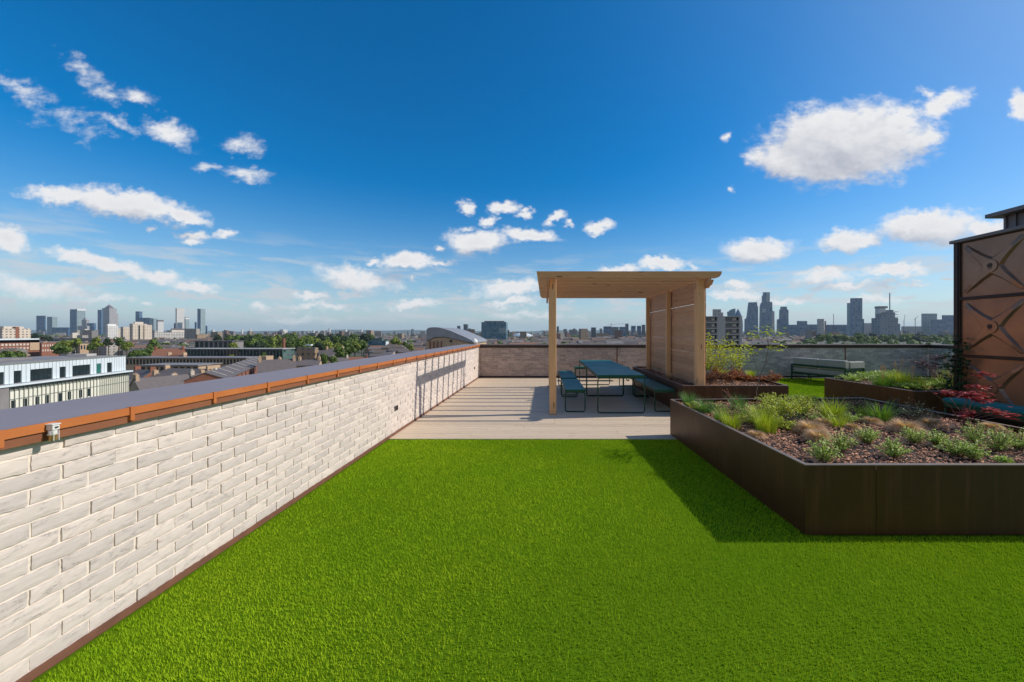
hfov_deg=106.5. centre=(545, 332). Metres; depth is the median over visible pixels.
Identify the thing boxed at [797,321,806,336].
office block
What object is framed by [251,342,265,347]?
tree
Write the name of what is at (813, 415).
leafy plant
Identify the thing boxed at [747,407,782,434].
grass clump
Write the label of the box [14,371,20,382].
window
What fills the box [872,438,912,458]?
leafy plant
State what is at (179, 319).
residential tower
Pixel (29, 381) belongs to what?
office building
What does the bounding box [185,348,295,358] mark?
long building
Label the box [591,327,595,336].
distant tower
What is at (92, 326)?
office tower
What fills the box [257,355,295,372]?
stone building
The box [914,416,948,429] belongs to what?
feather grass
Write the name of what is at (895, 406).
leafy plant
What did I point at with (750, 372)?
grass clump
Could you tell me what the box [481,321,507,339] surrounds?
office block
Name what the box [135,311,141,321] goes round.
office tower
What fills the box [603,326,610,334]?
distant tower
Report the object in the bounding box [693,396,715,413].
grass clump
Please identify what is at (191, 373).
house
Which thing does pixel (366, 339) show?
tree
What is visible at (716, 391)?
planter
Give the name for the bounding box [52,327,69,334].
office block
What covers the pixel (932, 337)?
tree
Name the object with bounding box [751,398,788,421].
leafy plant
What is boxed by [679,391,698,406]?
grass clump
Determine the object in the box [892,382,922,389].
leafy plant
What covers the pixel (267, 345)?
tree
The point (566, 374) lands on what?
bench
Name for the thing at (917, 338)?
tree
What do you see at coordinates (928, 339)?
tree
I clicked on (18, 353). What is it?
tree
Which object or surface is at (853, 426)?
feather grass
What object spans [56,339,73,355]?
tree
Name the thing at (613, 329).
distant tower
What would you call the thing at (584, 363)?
dining table
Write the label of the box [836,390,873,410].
leafy plant
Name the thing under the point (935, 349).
parapet wall
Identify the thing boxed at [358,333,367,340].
tree
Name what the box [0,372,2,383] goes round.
window
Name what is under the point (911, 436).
leafy plant
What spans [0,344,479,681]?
parapet wall
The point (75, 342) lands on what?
tree
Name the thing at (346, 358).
house
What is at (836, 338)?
tree
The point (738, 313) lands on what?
office tower
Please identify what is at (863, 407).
leafy plant
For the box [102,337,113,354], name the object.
tree
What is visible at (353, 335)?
tree
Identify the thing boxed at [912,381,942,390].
leafy plant
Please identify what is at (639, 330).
distant tower
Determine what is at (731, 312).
office tower
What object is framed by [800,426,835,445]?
feather grass
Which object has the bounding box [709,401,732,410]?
leafy plant
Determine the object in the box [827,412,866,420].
leafy plant
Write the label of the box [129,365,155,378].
house
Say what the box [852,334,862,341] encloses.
tree
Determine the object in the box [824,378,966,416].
planter
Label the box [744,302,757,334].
office tower
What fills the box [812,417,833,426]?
feather grass
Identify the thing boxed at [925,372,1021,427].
japanese maple
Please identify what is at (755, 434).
feather grass
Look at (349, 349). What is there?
tree
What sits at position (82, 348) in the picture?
house
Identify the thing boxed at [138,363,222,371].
warehouse
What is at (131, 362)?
long building
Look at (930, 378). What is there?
grass clump
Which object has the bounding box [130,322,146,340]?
tower block
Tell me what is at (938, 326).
office tower
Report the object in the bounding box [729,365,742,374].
leafy plant
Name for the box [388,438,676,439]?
deck edge strip
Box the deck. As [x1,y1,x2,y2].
[391,378,674,437]
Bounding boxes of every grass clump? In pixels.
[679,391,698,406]
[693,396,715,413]
[708,405,729,421]
[715,406,745,428]
[725,395,750,409]
[745,369,756,376]
[746,403,777,415]
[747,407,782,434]
[810,396,855,419]
[816,408,859,427]
[850,404,874,417]
[859,398,909,422]
[869,365,896,387]
[885,359,913,385]
[895,365,928,389]
[923,371,943,387]
[935,360,953,380]
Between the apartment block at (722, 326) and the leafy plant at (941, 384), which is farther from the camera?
the apartment block at (722, 326)
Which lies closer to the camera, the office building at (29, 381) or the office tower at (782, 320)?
the office building at (29, 381)
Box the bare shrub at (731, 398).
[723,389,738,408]
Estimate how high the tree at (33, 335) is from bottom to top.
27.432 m
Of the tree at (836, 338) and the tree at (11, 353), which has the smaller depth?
the tree at (11, 353)
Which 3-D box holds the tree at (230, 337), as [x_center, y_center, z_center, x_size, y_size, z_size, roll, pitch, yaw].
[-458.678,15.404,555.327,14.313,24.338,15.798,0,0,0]
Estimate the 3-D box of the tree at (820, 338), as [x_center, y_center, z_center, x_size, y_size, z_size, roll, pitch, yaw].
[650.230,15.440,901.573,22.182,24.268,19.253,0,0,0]
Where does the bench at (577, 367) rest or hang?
on the deck
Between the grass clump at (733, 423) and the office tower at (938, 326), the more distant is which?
the office tower at (938, 326)
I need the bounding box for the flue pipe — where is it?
[282,338,285,347]
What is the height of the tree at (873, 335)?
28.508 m
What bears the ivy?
attached to the water tank
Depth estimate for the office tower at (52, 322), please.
2880.00 m
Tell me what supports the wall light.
attached to the parapet wall at (115, 508)
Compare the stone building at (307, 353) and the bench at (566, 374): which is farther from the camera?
the stone building at (307, 353)
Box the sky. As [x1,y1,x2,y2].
[0,0,1023,331]
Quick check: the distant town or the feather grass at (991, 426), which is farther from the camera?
the distant town
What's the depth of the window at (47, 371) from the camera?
83.66 m
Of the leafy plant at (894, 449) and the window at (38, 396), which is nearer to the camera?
the leafy plant at (894, 449)
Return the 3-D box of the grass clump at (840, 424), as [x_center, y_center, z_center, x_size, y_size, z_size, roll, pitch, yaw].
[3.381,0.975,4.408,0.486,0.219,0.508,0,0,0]
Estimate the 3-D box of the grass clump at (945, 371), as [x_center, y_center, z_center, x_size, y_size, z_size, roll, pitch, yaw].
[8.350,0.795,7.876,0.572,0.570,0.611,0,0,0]
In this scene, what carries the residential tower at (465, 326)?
on the ground at (359, 353)
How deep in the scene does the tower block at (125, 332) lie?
784.27 m
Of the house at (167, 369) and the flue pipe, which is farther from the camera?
the flue pipe
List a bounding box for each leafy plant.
[684,401,706,410]
[706,372,717,380]
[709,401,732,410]
[712,368,726,376]
[721,371,739,381]
[726,403,758,415]
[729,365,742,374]
[731,371,748,380]
[738,412,756,423]
[740,375,761,381]
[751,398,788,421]
[755,375,768,381]
[755,392,789,403]
[758,393,794,408]
[764,370,783,381]
[768,399,800,420]
[772,415,799,429]
[779,393,815,404]
[783,412,806,426]
[786,393,814,402]
[788,397,821,417]
[797,410,838,420]
[798,393,822,405]
[803,434,843,462]
[824,428,860,451]
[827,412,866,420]
[834,373,872,381]
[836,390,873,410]
[851,370,888,378]
[852,423,882,443]
[856,401,881,410]
[868,369,903,375]
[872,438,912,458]
[881,398,913,413]
[887,403,931,416]
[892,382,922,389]
[896,397,944,420]
[897,425,933,444]
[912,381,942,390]
[926,378,952,389]
[926,429,952,446]
[933,436,979,457]
[951,440,991,460]
[953,420,998,445]
[975,425,1023,452]
[991,455,1014,462]
[1001,426,1023,451]
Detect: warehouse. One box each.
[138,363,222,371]
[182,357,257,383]
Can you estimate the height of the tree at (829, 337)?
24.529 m
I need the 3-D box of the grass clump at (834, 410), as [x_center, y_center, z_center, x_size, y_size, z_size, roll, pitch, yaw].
[3.634,0.929,4.793,0.610,0.312,0.579,0,0,0]
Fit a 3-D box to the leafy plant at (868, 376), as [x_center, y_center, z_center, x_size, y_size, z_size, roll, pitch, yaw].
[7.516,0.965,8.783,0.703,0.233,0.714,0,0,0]
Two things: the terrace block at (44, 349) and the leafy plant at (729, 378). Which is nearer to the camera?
the leafy plant at (729, 378)
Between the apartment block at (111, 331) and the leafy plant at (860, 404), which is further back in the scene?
the apartment block at (111, 331)
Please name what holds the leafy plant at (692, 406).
on the planter at (858, 497)
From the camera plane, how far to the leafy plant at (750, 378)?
8.21 m
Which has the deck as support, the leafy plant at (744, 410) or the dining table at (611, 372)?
the dining table at (611, 372)
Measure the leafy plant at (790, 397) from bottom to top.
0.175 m
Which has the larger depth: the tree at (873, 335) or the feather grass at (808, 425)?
the tree at (873, 335)
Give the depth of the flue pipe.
329.02 m
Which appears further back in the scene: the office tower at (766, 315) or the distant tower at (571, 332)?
the office tower at (766, 315)
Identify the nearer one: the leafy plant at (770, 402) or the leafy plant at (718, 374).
the leafy plant at (770, 402)
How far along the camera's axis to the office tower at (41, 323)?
2800.00 m
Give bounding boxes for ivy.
[937,335,971,397]
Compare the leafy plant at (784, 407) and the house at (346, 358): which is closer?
the leafy plant at (784, 407)
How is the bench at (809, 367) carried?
on the turf base
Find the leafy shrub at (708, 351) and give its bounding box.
[706,332,749,382]
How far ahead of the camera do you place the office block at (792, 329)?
2300.00 m
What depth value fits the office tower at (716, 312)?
1400.00 m
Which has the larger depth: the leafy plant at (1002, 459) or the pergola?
the pergola
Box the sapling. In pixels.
[742,324,790,410]
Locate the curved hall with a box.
[426,327,486,349]
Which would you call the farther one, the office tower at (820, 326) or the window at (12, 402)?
the office tower at (820, 326)
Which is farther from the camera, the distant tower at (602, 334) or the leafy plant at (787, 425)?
the distant tower at (602, 334)
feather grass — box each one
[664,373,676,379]
[745,429,768,441]
[791,419,831,435]
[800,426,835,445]
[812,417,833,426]
[842,423,860,430]
[860,416,884,426]
[883,419,925,434]
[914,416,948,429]
[976,422,1008,430]
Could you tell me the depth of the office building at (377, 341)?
430.00 m
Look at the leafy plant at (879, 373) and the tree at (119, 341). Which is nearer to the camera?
the leafy plant at (879, 373)
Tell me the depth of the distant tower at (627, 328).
2000.00 m
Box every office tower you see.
[36,316,45,334]
[47,317,57,334]
[70,309,85,334]
[82,318,88,325]
[87,323,95,329]
[98,310,102,333]
[102,305,116,334]
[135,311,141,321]
[149,318,156,330]
[713,309,720,315]
[727,309,735,315]
[736,309,742,331]
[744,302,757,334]
[759,292,774,335]
[777,307,788,334]
[817,319,823,334]
[847,303,849,335]
[850,298,861,335]
[921,314,936,334]
[931,319,946,334]
[942,315,953,334]
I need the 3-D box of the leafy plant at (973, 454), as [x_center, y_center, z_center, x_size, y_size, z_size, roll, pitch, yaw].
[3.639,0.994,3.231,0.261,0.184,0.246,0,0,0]
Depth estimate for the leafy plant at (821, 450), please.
3.16 m
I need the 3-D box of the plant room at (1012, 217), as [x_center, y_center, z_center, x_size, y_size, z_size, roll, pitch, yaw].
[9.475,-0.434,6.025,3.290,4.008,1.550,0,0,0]
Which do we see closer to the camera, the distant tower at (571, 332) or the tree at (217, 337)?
the tree at (217, 337)
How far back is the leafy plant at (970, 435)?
3.65 m
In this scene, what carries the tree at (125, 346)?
on the ground at (359, 353)
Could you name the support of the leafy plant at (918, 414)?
on the planter at (858, 497)
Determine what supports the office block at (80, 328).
on the ground at (359, 353)
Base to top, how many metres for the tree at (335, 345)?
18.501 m
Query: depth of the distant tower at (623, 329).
1900.00 m
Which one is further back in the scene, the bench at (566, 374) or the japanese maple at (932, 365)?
the bench at (566, 374)
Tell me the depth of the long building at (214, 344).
330.00 m
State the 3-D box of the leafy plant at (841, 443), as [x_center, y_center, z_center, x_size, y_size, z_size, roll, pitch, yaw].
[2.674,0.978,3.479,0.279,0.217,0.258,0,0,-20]
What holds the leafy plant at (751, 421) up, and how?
on the planter at (858, 497)
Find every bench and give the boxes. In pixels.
[558,371,576,394]
[561,379,585,411]
[574,366,629,380]
[619,376,648,395]
[634,379,674,411]
[791,357,864,380]
[942,397,1023,419]
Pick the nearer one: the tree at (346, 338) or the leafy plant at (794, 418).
the leafy plant at (794, 418)
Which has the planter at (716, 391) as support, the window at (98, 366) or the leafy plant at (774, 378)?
the leafy plant at (774, 378)
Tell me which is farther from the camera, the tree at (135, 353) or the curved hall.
the tree at (135, 353)
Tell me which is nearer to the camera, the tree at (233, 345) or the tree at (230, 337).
the tree at (233, 345)
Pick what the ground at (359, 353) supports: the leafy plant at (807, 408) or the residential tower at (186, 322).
the residential tower at (186, 322)
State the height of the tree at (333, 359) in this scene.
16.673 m
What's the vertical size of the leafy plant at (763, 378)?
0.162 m
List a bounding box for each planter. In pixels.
[633,366,788,406]
[670,398,1023,534]
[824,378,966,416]
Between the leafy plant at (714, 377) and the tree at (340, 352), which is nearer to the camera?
the leafy plant at (714, 377)
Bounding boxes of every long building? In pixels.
[126,356,258,373]
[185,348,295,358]
[195,340,244,347]
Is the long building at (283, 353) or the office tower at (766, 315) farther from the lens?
the office tower at (766, 315)
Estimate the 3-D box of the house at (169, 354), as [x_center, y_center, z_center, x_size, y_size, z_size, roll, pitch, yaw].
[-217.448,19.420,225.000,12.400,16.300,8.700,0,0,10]
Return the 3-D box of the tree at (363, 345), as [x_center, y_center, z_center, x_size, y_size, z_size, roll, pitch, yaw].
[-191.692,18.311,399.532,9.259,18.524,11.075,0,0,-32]
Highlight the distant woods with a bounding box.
[38,333,953,352]
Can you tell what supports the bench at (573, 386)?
on the deck
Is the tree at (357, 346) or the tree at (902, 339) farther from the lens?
the tree at (902, 339)
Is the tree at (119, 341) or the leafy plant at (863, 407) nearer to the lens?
the leafy plant at (863, 407)
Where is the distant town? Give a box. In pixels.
[0,328,953,357]
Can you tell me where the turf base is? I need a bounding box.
[31,378,1023,681]
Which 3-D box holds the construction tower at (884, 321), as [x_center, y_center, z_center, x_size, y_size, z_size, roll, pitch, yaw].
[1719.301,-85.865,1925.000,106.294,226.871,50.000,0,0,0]
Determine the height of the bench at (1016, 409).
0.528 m
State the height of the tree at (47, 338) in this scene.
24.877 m
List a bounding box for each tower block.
[121,327,129,340]
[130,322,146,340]
[143,325,151,338]
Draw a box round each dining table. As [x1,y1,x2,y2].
[579,360,622,394]
[586,366,644,412]
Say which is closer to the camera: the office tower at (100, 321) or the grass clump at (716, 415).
the grass clump at (716, 415)
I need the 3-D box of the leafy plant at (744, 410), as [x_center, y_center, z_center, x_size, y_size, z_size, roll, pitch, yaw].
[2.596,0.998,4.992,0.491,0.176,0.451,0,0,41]
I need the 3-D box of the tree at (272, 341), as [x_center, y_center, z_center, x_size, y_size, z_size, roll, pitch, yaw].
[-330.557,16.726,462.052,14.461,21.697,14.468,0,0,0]
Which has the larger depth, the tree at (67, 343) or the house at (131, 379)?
the tree at (67, 343)
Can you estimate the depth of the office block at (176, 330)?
1166.52 m
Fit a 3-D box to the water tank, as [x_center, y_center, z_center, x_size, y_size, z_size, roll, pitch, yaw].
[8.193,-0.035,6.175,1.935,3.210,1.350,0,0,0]
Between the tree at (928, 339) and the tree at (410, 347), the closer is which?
the tree at (410, 347)
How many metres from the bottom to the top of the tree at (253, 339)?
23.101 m
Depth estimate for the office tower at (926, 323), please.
1900.00 m
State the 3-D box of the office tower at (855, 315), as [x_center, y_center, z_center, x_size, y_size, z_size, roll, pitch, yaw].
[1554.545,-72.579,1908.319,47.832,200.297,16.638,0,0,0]
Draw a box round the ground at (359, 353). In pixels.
[281,334,945,359]
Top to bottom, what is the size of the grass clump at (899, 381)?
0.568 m
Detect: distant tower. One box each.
[569,330,576,335]
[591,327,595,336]
[596,333,608,336]
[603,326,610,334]
[611,327,618,335]
[619,327,625,335]
[625,324,628,335]
[631,326,635,334]
[637,326,640,334]
[642,325,644,334]
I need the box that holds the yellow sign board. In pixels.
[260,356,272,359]
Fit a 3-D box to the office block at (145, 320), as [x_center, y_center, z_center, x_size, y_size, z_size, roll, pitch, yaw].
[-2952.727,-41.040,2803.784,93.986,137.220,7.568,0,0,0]
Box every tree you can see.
[0,350,17,357]
[14,350,26,356]
[31,333,39,337]
[39,335,57,341]
[49,343,70,355]
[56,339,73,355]
[69,338,82,353]
[86,342,97,352]
[91,336,103,354]
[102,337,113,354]
[113,336,124,355]
[120,341,134,355]
[126,349,143,356]
[143,347,153,355]
[145,338,162,348]
[213,334,221,339]
[224,335,233,339]
[228,342,239,347]
[245,340,254,347]
[249,337,258,343]
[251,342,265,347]
[264,342,272,347]
[268,338,277,347]
[276,337,286,346]
[285,338,295,347]
[295,340,309,347]
[305,338,312,343]
[312,342,324,349]
[313,338,322,342]
[316,334,325,340]
[320,353,327,363]
[323,340,332,349]
[327,333,334,341]
[328,355,338,362]
[332,337,339,343]
[333,342,344,347]
[333,345,348,357]
[339,336,348,343]
[340,339,349,347]
[344,345,356,356]
[348,333,358,339]
[349,341,360,356]
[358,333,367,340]
[359,342,367,356]
[363,336,370,342]
[368,334,374,340]
[390,337,401,344]
[408,343,414,351]
[814,334,825,341]
[825,334,835,341]
[832,335,839,342]
[840,335,850,341]
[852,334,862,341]
[868,333,881,338]
[880,336,890,343]
[898,337,909,341]
[912,336,926,341]
[919,336,935,341]
[928,335,938,339]
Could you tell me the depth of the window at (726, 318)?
186.28 m
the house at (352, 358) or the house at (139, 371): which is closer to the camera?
the house at (139, 371)
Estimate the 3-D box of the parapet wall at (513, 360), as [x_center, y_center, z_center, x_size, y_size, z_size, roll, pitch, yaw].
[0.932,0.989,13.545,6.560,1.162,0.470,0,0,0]
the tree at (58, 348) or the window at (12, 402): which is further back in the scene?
the tree at (58, 348)
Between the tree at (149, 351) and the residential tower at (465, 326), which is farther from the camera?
the residential tower at (465, 326)
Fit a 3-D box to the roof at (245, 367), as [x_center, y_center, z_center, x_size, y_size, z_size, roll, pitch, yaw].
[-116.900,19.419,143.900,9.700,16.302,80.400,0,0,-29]
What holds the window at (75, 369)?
in the office building at (29, 381)
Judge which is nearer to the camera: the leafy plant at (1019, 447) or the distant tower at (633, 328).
the leafy plant at (1019, 447)
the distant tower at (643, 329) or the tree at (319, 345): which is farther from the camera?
the distant tower at (643, 329)
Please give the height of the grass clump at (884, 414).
0.304 m
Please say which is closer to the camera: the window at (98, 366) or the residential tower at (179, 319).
the window at (98, 366)
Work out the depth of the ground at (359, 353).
976.52 m
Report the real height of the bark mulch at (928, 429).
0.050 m
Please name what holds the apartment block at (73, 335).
on the ground at (359, 353)
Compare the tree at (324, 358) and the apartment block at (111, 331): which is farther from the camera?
the apartment block at (111, 331)
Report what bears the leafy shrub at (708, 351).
on the planter at (716, 391)
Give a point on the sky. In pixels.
(257, 165)
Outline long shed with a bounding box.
[53,338,100,341]
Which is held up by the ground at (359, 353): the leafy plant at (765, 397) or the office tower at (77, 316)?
the office tower at (77, 316)
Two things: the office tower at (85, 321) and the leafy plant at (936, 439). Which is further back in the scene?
the office tower at (85, 321)
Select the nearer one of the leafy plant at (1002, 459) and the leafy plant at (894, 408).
the leafy plant at (1002, 459)
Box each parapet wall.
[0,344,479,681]
[479,344,664,377]
[665,344,927,377]
[928,344,953,377]
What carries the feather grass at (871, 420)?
on the planter at (858, 497)
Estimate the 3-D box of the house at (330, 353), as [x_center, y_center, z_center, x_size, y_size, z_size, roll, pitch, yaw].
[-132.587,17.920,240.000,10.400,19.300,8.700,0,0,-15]
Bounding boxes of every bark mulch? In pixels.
[641,367,777,384]
[678,400,1023,462]
[846,379,940,390]
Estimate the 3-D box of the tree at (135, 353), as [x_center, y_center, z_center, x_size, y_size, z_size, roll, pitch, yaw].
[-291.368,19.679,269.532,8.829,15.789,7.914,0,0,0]
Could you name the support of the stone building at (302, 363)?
on the ground at (359, 353)
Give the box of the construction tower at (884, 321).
[871,293,899,335]
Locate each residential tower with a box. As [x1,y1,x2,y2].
[175,308,184,328]
[184,317,188,328]
[197,309,204,333]
[463,324,467,330]
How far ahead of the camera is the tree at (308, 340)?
433.06 m
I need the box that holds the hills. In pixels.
[31,329,900,333]
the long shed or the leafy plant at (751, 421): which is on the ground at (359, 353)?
the long shed
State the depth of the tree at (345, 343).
381.59 m
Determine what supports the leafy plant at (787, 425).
on the planter at (858, 497)
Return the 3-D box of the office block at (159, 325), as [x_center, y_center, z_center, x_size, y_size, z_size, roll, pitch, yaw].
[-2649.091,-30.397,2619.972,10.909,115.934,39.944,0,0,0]
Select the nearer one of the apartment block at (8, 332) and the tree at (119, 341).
the tree at (119, 341)
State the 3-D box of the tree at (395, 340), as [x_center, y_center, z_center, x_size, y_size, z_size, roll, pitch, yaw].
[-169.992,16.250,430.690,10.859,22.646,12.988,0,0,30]
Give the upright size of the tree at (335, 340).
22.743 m
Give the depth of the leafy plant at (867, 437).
3.68 m
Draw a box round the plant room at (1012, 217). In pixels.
[985,205,1023,228]
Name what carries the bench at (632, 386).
on the deck
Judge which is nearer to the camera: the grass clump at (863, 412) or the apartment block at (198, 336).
the grass clump at (863, 412)
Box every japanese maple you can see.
[910,354,952,379]
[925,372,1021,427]
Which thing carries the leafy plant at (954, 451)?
on the planter at (858, 497)
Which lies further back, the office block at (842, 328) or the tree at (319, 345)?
the office block at (842, 328)
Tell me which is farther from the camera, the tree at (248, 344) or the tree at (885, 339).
the tree at (885, 339)
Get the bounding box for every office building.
[0,353,132,409]
[369,338,388,346]
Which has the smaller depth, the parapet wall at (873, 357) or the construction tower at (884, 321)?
the parapet wall at (873, 357)
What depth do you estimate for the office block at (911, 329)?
2100.00 m
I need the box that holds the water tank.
[949,225,1023,427]
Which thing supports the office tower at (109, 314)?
on the ground at (359, 353)
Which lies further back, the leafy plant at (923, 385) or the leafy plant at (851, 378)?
the leafy plant at (851, 378)
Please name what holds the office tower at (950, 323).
on the ground at (359, 353)
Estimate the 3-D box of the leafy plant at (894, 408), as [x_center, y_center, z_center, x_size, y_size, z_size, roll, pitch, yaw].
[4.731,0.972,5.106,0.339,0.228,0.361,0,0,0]
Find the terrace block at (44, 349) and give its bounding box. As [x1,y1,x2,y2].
[39,343,58,355]
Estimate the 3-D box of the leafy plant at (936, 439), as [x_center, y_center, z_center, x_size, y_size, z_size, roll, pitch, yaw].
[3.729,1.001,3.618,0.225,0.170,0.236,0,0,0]
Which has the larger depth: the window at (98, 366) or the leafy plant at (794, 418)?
the window at (98, 366)
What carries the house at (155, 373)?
on the ground at (359, 353)
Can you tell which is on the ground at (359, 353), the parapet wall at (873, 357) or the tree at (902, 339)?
the tree at (902, 339)
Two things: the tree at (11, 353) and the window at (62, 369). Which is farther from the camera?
the tree at (11, 353)
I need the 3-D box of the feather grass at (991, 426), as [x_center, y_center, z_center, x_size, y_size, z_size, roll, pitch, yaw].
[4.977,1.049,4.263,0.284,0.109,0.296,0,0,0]
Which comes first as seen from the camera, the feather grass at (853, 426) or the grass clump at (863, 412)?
the feather grass at (853, 426)
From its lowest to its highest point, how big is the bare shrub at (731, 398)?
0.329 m
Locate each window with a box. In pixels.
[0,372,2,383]
[11,400,15,407]
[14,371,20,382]
[30,368,51,380]
[35,396,39,404]
[60,367,64,376]
[72,364,89,375]
[96,363,100,372]
[107,363,110,371]
[725,317,737,319]
[725,323,737,325]
[725,329,737,331]
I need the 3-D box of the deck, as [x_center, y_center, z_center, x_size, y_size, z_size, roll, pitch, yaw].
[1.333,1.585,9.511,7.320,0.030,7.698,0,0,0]
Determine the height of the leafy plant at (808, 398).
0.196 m
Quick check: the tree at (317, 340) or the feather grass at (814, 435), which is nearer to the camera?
the feather grass at (814, 435)
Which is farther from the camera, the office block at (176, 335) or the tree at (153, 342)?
the office block at (176, 335)
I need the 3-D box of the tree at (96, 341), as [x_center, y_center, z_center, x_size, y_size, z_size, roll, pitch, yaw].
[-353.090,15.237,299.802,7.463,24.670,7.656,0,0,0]
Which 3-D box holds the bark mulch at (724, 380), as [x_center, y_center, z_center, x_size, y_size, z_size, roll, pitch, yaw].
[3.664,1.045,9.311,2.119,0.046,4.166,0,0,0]
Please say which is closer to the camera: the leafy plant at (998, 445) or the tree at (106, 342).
the leafy plant at (998, 445)
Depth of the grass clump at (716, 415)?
4.67 m
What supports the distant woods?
on the ground at (359, 353)
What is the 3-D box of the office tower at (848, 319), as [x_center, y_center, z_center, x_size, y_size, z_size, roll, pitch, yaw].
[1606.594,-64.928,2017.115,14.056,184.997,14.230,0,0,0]
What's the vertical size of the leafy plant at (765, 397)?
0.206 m
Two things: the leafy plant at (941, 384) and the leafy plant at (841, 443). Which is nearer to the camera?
the leafy plant at (841, 443)
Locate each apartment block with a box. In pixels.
[0,326,30,338]
[0,338,39,356]
[71,333,77,337]
[105,324,117,338]
[195,334,205,338]
[690,316,741,343]
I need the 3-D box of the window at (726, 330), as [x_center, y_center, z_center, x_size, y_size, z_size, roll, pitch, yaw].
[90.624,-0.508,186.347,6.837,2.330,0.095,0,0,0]
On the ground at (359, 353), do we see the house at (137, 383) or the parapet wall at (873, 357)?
the house at (137, 383)
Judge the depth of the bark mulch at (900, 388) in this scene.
7.47 m
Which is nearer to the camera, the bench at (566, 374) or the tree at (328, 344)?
the bench at (566, 374)
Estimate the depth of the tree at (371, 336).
655.04 m
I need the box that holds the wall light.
[42,423,60,441]
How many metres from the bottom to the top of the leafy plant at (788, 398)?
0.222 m
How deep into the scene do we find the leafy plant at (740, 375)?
8.41 m
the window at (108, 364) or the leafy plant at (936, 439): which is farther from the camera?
the window at (108, 364)
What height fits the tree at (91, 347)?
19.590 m
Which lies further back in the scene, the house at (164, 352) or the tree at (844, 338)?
the tree at (844, 338)
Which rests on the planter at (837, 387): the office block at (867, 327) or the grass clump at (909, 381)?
the grass clump at (909, 381)
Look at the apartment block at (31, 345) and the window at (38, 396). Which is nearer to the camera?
the window at (38, 396)
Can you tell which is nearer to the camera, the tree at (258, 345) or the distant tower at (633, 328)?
the tree at (258, 345)
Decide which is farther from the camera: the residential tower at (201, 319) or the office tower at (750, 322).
the residential tower at (201, 319)
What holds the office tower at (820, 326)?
on the ground at (359, 353)
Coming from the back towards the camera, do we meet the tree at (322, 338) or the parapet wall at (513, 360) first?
the tree at (322, 338)
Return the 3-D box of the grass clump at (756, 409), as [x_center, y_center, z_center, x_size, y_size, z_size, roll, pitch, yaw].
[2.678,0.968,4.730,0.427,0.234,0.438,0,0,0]
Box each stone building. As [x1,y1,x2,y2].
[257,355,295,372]
[278,356,321,367]
[297,344,318,359]
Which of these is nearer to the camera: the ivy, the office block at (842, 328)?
the ivy
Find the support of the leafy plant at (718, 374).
on the planter at (716, 391)
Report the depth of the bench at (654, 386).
7.94 m
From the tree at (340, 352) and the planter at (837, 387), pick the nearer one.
the planter at (837, 387)
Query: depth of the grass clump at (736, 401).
5.38 m
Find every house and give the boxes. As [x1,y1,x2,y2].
[78,344,88,353]
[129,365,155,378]
[129,369,194,391]
[129,372,176,384]
[150,369,204,376]
[151,346,187,355]
[159,364,211,372]
[167,352,186,356]
[189,369,213,376]
[324,346,343,363]
[330,354,348,361]
[349,354,367,359]
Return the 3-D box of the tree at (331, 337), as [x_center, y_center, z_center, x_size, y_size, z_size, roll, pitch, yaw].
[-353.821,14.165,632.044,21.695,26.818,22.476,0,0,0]
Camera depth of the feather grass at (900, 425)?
4.10 m
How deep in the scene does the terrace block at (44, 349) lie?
363.54 m
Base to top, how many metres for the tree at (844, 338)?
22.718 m
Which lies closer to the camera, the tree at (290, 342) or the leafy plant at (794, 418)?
the leafy plant at (794, 418)
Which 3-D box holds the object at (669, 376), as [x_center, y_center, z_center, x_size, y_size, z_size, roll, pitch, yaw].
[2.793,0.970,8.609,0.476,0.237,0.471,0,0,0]
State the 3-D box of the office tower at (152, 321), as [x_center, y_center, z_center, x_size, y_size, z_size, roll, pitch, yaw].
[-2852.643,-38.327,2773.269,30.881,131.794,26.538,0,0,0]
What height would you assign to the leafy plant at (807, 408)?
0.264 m
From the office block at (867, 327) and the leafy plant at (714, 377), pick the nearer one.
the leafy plant at (714, 377)
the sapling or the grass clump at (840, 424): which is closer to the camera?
the grass clump at (840, 424)
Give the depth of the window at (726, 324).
186.28 m
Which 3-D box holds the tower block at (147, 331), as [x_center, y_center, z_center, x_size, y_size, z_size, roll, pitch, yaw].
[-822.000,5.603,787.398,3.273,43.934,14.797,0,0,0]
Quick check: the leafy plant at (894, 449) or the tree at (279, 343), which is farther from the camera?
the tree at (279, 343)
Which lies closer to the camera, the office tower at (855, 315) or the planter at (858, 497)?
the planter at (858, 497)
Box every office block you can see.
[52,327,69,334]
[77,326,89,331]
[137,318,148,324]
[152,332,183,338]
[156,320,163,331]
[170,328,183,331]
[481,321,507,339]
[788,325,796,335]
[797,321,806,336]
[807,324,816,334]
[826,325,846,334]
[864,323,870,333]
[901,326,920,333]
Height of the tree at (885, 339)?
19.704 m
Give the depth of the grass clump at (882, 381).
7.37 m
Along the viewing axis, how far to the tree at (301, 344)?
340.09 m
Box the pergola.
[537,271,721,414]

